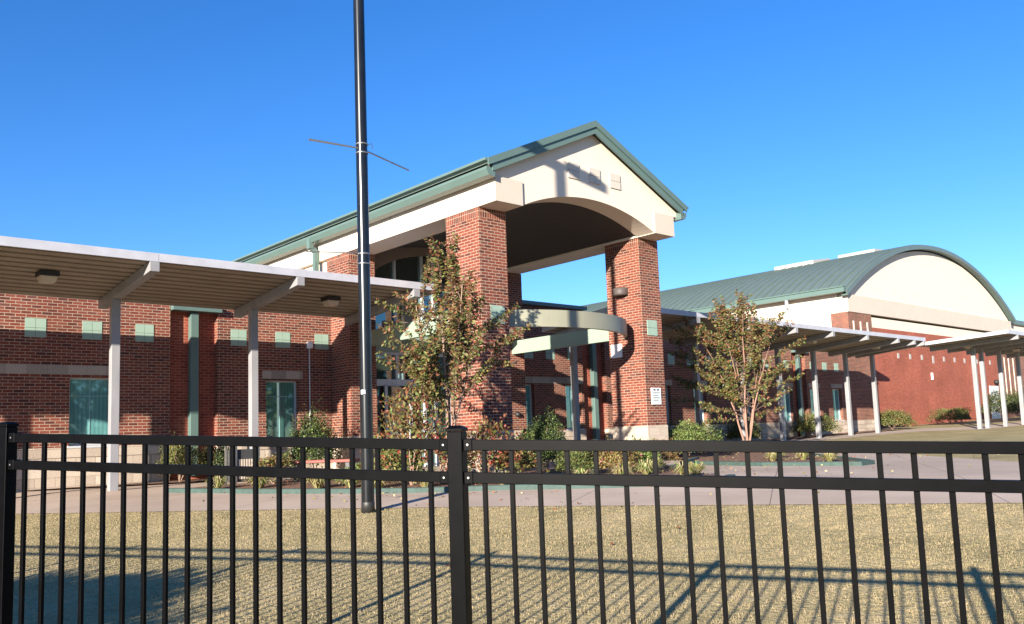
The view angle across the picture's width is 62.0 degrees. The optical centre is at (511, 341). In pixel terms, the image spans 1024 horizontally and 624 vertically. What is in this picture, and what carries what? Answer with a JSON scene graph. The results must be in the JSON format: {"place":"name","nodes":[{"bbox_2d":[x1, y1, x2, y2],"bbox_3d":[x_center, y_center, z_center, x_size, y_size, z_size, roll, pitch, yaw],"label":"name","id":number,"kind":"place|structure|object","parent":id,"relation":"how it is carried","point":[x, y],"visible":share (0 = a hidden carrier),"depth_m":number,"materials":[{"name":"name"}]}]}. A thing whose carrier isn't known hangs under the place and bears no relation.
{"place":"outdoors","nodes":[
{"label":"outdoors","id":0,"kind":"place"},
{"bbox_2d":[0,0,1023,448],"label":"sky","id":1,"kind":"structure","parent":0,"point":[788,131],"materials":[{"name":"blue"}]},
{"bbox_2d":[13,417,1023,623],"bbox_3d":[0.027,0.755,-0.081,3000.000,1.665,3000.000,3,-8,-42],"label":"ground","id":2,"kind":"structure","parent":0,"point":[1014,433],"depth_m":7.38,"materials":[{"name":"beige plant"}]},
{"bbox_2d":[0,236,433,490],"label":"covered walkway","id":3,"kind":"structure","parent":2,"relation":"on","point":[111,278],"depth_m":17.43,"materials":[{"name":"metal"}]},
{"bbox_2d":[306,0,408,513],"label":"lamp post","id":4,"kind":"object","parent":2,"relation":"on","point":[366,397],"visible":0.98,"depth_m":11.91,"materials":[{"name":"metal"}]},
{"bbox_2d":[0,293,874,492],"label":"school wing","id":5,"kind":"structure","parent":2,"relation":"on","point":[183,371],"depth_m":20.99,"materials":[{"name":"red brick"}]},
{"bbox_2d":[67,377,108,447],"bbox_3d":[-9.404,1.590,19.030,0.990,1.560,0.280,3,-8,-42],"label":"window","id":6,"kind":"structure","parent":5,"relation":"in","point":[88,397],"depth_m":19.09,"materials":[{"name":"teal glass"}]},
{"bbox_2d":[266,380,296,436],"bbox_3d":[-6.046,1.782,22.163,0.920,1.510,0.080,3,-8,-42],"label":"window","id":7,"kind":"structure","parent":5,"relation":"in","point":[280,395],"depth_m":22.18,"materials":[{"name":"green glass"}]},
{"bbox_2d":[525,384,531,428],"bbox_3d":[0.280,2.162,27.805,0.930,1.510,0.080,3,-8,-42],"label":"window","id":8,"kind":"structure","parent":5,"relation":"in","point":[527,386],"depth_m":28.05,"materials":[{"name":"teal glass"}]},
{"bbox_2d":[565,385,584,430],"bbox_3d":[2.073,2.281,29.268,0.840,1.560,0.280,3,-8,-42],"label":"window","id":9,"kind":"structure","parent":5,"relation":"in","point":[567,387],"depth_m":29.29,"materials":[{"name":"teal glass"}]},
{"bbox_2d":[665,387,673,426],"bbox_3d":[5.726,2.501,32.526,0.980,1.560,0.280,3,-8,-42],"label":"window","id":10,"kind":"structure","parent":5,"relation":"in","point":[666,393],"depth_m":32.86,"materials":[{"name":"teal glass"}]},
{"bbox_2d":[694,387,708,425],"bbox_3d":[7.471,2.606,34.082,0.860,1.560,0.280,3,-8,-42],"label":"window","id":11,"kind":"structure","parent":5,"relation":"in","point":[701,387],"depth_m":34.35,"materials":[{"name":"teal glass"}]},
{"bbox_2d":[746,388,754,423],"bbox_3d":[9.931,2.754,36.276,0.960,1.560,0.280,3,-8,-42],"label":"window","id":12,"kind":"structure","parent":5,"relation":"in","point":[749,415],"depth_m":36.57,"materials":[{"name":"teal glass"}]},
{"bbox_2d":[783,388,795,422],"bbox_3d":[12.384,2.902,38.464,0.940,1.560,0.280,3,-8,-42],"label":"window","id":13,"kind":"structure","parent":5,"relation":"in","point":[787,410],"depth_m":38.67,"materials":[{"name":"teal glass"}]},
{"bbox_2d":[810,389,813,421],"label":"window","id":14,"kind":"structure","parent":5,"relation":"in","point":[811,390],"depth_m":40.19,"materials":[{"name":"teal glass"}]},
{"bbox_2d":[832,389,844,420],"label":"window","id":15,"kind":"structure","parent":5,"relation":"in","point":[835,392],"depth_m":41.70,"materials":[{"name":"teal glass"}]},
{"bbox_2d":[193,464,722,488],"bbox_3d":[-1.469,2.739,17.019,10.119,0.048,7.901,-2,-6,0],"label":"front bed","id":16,"kind":"object","parent":2,"relation":"on","point":[668,471],"visible":0.16,"depth_m":15.98,"materials":[{"name":"brown soil"}]},
{"bbox_2d":[202,476,229,487],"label":"grass tuft","id":17,"kind":"object","parent":16,"relation":"on","point":[219,483],"visible":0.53,"depth_m":15.72,"materials":[{"name":"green plant"}]},
{"bbox_2d":[240,477,270,487],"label":"grass tuft","id":18,"kind":"object","parent":16,"relation":"on","point":[263,481],"visible":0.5,"depth_m":15.53,"materials":[{"name":"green plant"}]},
{"bbox_2d":[244,453,295,483],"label":"shrub","id":19,"kind":"object","parent":16,"relation":"on","point":[267,461],"visible":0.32,"depth_m":16.65,"materials":[{"name":"green plant"}]},
{"bbox_2d":[282,400,346,467],"bbox_3d":[-4.841,2.346,20.872,1.534,1.895,1.542,3,-8,-42],"label":"shrub","id":20,"kind":"object","parent":16,"relation":"on","point":[313,430],"visible":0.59,"depth_m":20.67,"materials":[{"name":"green plant"}]},
{"bbox_2d":[306,467,333,487],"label":"grass tuft","id":21,"kind":"object","parent":16,"relation":"on","point":[317,483],"visible":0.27,"depth_m":14.82,"materials":[{"name":"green plant"}]},
{"bbox_2d":[291,458,359,481],"bbox_3d":[-3.788,2.631,17.198,1.392,0.480,0.360,-3,-6,11],"label":"bench","id":22,"kind":"object","parent":16,"relation":"on","point":[297,463],"visible":0.46,"depth_m":17.07,"materials":[{"name":"metal"}]},
{"bbox_2d":[331,462,360,481],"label":"shrub","id":23,"kind":"object","parent":16,"relation":"on","point":[357,465],"visible":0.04,"depth_m":16.32,"materials":[{"name":"green plant"}]},
{"bbox_2d":[333,468,360,487],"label":"grass tuft","id":24,"kind":"object","parent":16,"relation":"on","point":[346,483],"visible":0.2,"depth_m":14.77,"materials":[{"name":"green plant"}]},
{"bbox_2d":[374,467,394,487],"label":"grass tuft","id":25,"kind":"object","parent":16,"relation":"on","point":[383,483],"visible":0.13,"depth_m":14.39,"materials":[{"name":"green plant"}]},
{"bbox_2d":[374,434,427,481],"bbox_3d":[-2.068,2.164,15.753,1.295,0.967,1.074,-5,-7,23],"label":"shrub","id":26,"kind":"object","parent":16,"relation":"on","point":[389,451],"visible":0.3,"depth_m":15.55,"materials":[{"name":"green plant"}]},
{"bbox_2d":[358,379,451,484],"bbox_3d":[-1.776,1.605,14.898,1.618,1.897,1.531,3,-8,-42],"label":"shrub","id":27,"kind":"object","parent":16,"relation":"on","point":[407,416],"visible":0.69,"depth_m":14.77,"materials":[{"name":"green plant"}]},
{"bbox_2d":[411,467,437,486],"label":"grass tuft","id":28,"kind":"object","parent":16,"relation":"on","point":[423,484],"visible":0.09,"depth_m":14.18,"materials":[{"name":"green plant"}]},
{"bbox_2d":[374,232,529,470],"bbox_3d":[-1.185,0.285,15.737,2.446,4.712,2.334,3,-8,-42],"label":"crape myrtle","id":29,"kind":"object","parent":16,"relation":"on","point":[457,330],"visible":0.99,"depth_m":15.75,"materials":[{"name":"green plant"}]},
{"bbox_2d":[441,407,525,471],"bbox_3d":[-0.515,1.825,14.995,1.410,1.367,1.455,3,-8,-42],"label":"shrub","id":30,"kind":"object","parent":16,"relation":"on","point":[491,460],"visible":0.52,"depth_m":14.90,"materials":[{"name":"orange plant"}]},
{"bbox_2d":[491,432,549,472],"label":"shrub","id":31,"kind":"object","parent":16,"relation":"on","point":[527,456],"visible":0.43,"depth_m":15.25,"materials":[{"name":"green plant"}]},
{"bbox_2d":[519,402,570,471],"bbox_3d":[0.635,2.010,17.611,1.217,1.475,1.138,-2,-6,0],"label":"shrub","id":32,"kind":"object","parent":16,"relation":"on","point":[541,430],"visible":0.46,"depth_m":17.45,"materials":[{"name":"green plant"}]},
{"bbox_2d":[554,451,602,472],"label":"shrub","id":33,"kind":"object","parent":16,"relation":"on","point":[582,459],"visible":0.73,"depth_m":15.71,"materials":[{"name":"green plant"}]},
{"bbox_2d":[571,467,593,473],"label":"grass tuft","id":34,"kind":"object","parent":16,"relation":"on","point":[582,472],"visible":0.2,"depth_m":13.83,"materials":[{"name":"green plant"}]},
{"bbox_2d":[586,436,642,473],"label":"shrub","id":35,"kind":"object","parent":16,"relation":"on","point":[607,457],"visible":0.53,"depth_m":15.54,"materials":[{"name":"green plant"}]},
{"bbox_2d":[606,463,636,473],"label":"grass tuft","id":36,"kind":"object","parent":16,"relation":"on","point":[619,470],"visible":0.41,"depth_m":14.22,"materials":[{"name":"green plant"}]},
{"bbox_2d":[606,435,666,470],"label":"shrub","id":37,"kind":"object","parent":16,"relation":"on","point":[645,455],"visible":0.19,"depth_m":16.33,"materials":[{"name":"green plant"}]},
{"bbox_2d":[632,458,659,474],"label":"grass tuft","id":38,"kind":"object","parent":16,"relation":"on","point":[644,469],"visible":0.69,"depth_m":15.13,"materials":[{"name":"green plant"}]},
{"bbox_2d":[640,457,666,471],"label":"grass tuft","id":39,"kind":"object","parent":16,"relation":"on","point":[660,460],"visible":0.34,"depth_m":15.94,"materials":[{"name":"green plant"}]},
{"bbox_2d":[653,435,680,465],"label":"shrub","id":40,"kind":"object","parent":16,"relation":"on","point":[666,455],"visible":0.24,"depth_m":17.68,"materials":[{"name":"green plant"}]},
{"bbox_2d":[669,461,699,474],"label":"grass tuft","id":41,"kind":"object","parent":16,"relation":"on","point":[678,468],"visible":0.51,"depth_m":14.01,"materials":[{"name":"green plant"}]},
{"bbox_2d":[689,461,711,474],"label":"grass tuft","id":42,"kind":"object","parent":16,"relation":"on","point":[699,467],"visible":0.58,"depth_m":14.56,"materials":[{"name":"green plant"}]},
{"bbox_2d":[232,120,688,471],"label":"entrance portico","id":43,"kind":"structure","parent":2,"relation":"on","point":[583,191],"depth_m":21.99,"materials":[{"name":"red brick"}]},
{"bbox_2d":[384,386,413,468],"bbox_3d":[-3.123,2.380,23.642,0.900,2.270,0.121,3,-8,-42],"label":"door","id":44,"kind":"structure","parent":43,"relation":"in","point":[389,390],"depth_m":23.62,"materials":[{"name":"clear glass"}]},
{"bbox_2d":[651,388,660,403],"bbox_3d":[3.735,1.423,22.078,0.380,0.430,0.030,3,-8,-42],"label":"notice sign","id":45,"kind":"object","parent":43,"relation":"attached to","point":[655,395],"visible":1,"depth_m":22.06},
{"bbox_2d":[0,422,1023,623],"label":"metal fence","id":46,"kind":"object","parent":2,"relation":"on","point":[457,477],"visible":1,"depth_m":3.04,"materials":[{"name":"black metal"}]},
{"bbox_2d":[670,452,852,461],"bbox_3d":[5.198,3.032,22.497,5.247,0.068,11.980,-3,-6,7],"label":"tree bed","id":47,"kind":"object","parent":2,"relation":"on","point":[727,455],"visible":0.32,"depth_m":21.70,"materials":[{"name":"brown soil"}]},
{"bbox_2d":[668,419,726,456],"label":"shrub","id":48,"kind":"object","parent":47,"relation":"on","point":[693,433],"visible":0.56,"depth_m":22.87,"materials":[{"name":"green plant"}]},
{"bbox_2d":[663,289,806,439],"bbox_3d":[6.854,0.906,26.080,4.284,5.052,2.089,-4,-6,18],"label":"crape myrtle","id":49,"kind":"object","parent":47,"relation":"on","point":[724,345],"visible":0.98,"depth_m":26.11,"materials":[{"name":"green plant"}]},
{"bbox_2d":[761,453,785,460],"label":"grass tuft","id":50,"kind":"object","parent":47,"relation":"on","point":[772,456],"visible":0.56,"depth_m":18.82,"materials":[{"name":"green plant"}]},
{"bbox_2d":[792,453,808,459],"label":"grass tuft","id":51,"kind":"object","parent":47,"relation":"on","point":[802,456],"visible":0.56,"depth_m":18.94,"materials":[{"name":"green plant"}]},
{"bbox_2d":[817,453,841,460],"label":"grass tuft","id":52,"kind":"object","parent":47,"relation":"on","point":[829,456],"visible":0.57,"depth_m":17.54,"materials":[{"name":"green plant"}]},
{"bbox_2d":[582,245,1023,427],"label":"gymnasium building","id":53,"kind":"structure","parent":2,"relation":"on","point":[929,293],"depth_m":55.70,"materials":[{"name":"beige paint"}]},
{"bbox_2d":[989,386,1001,418],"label":"door","id":54,"kind":"structure","parent":53,"relation":"in","point":[995,415],"depth_m":62.92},
{"bbox_2d":[872,409,920,428],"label":"shrub","id":55,"kind":"object","parent":2,"relation":"on","point":[908,420],"visible":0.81,"depth_m":43.76,"materials":[{"name":"green plant"}]},
{"bbox_2d":[927,407,972,423],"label":"shrub","id":56,"kind":"object","parent":2,"relation":"on","point":[940,415],"visible":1,"depth_m":52.37,"materials":[{"name":"green plant"}]},
{"bbox_2d":[953,408,969,421],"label":"shrub","id":57,"kind":"object","parent":2,"relation":"on","point":[966,411],"visible":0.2,"depth_m":54.62,"materials":[{"name":"green plant"}]},
{"bbox_2d":[981,390,1019,418],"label":"shrub","id":58,"kind":"object","parent":2,"relation":"on","point":[997,400],"visible":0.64,"depth_m":58.17,"materials":[{"name":"green plant"}]},
{"bbox_2d":[1006,384,1023,411],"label":"shrub","id":59,"kind":"object","parent":2,"relation":"on","point":[1017,396],"visible":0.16,"depth_m":63.31,"materials":[{"name":"green plant"}]},
{"bbox_2d":[16,422,1022,513],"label":"pavement","id":60,"kind":"structure","parent":0,"point":[933,467],"depth_m":13.28,"materials":[{"name":"concrete"}]},
{"bbox_2d":[35,478,227,489],"bbox_3d":[-7.251,3.236,19.866,7.500,0.007,1.090,3,-8,-42],"label":"wall bed","id":61,"kind":"object","parent":60,"relation":"on","point":[141,483],"visible":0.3,"depth_m":19.20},
{"bbox_2d":[155,432,206,482],"bbox_3d":[-7.473,2.618,19.263,1.231,1.198,1.228,-1,-6,-11],"label":"shrub","id":62,"kind":"object","parent":61,"relation":"on","point":[199,455],"visible":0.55,"depth_m":19.20,"materials":[{"name":"green plant"}]},
{"bbox_2d":[198,446,229,478],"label":"shrub","id":63,"kind":"object","parent":61,"relation":"on","point":[218,459],"visible":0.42,"depth_m":19.68,"materials":[{"name":"green plant"}]},
{"bbox_2d":[225,446,259,484],"bbox_3d":[-5.611,2.522,17.730,0.540,0.900,0.540,3,-8,-42],"label":"litter bin","id":64,"kind":"object","parent":60,"relation":"on","point":[243,457],"visible":0.34,"depth_m":17.55,"materials":[{"name":"metal"}]},
{"bbox_2d":[169,474,735,493],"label":"kerb","id":65,"kind":"structure","parent":60,"relation":"on","point":[358,490],"depth_m":13.97,"materials":[{"name":"grey concrete"}]},
{"bbox_2d":[197,452,998,565],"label":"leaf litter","id":66,"kind":"object","parent":60,"relation":"on","point":[611,543],"visible":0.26,"depth_m":15.52,"materials":[{"name":"plant"}]},
{"bbox_2d":[542,307,925,451],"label":"covered walkway","id":67,"kind":"structure","parent":60,"relation":"on","point":[845,343],"depth_m":33.91,"materials":[{"name":"metal"}]},
{"bbox_2d":[680,453,874,465],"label":"kerb","id":68,"kind":"structure","parent":60,"relation":"on","point":[859,462],"depth_m":17.35,"materials":[{"name":"grey concrete"}]},
{"bbox_2d":[760,429,899,440],"bbox_3d":[9.882,4.093,35.038,25.300,0.317,1.290,3,-8,-42],"label":"wall bed","id":69,"kind":"object","parent":60,"relation":"on","point":[822,435],"visible":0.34,"depth_m":38.55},
{"bbox_2d":[725,420,763,439],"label":"shrub","id":70,"kind":"object","parent":69,"relation":"on","point":[734,432],"visible":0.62,"depth_m":33.77,"materials":[{"name":"green plant"}]},
{"bbox_2d":[791,411,842,435],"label":"shrub","id":71,"kind":"object","parent":69,"relation":"on","point":[827,425],"visible":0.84,"depth_m":37.71,"materials":[{"name":"green plant"}]},
{"bbox_2d":[919,330,1023,428],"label":"covered walkway","id":72,"kind":"structure","parent":60,"relation":"on","point":[1007,343],"depth_m":39.12,"materials":[{"name":"metal"}]}
]}

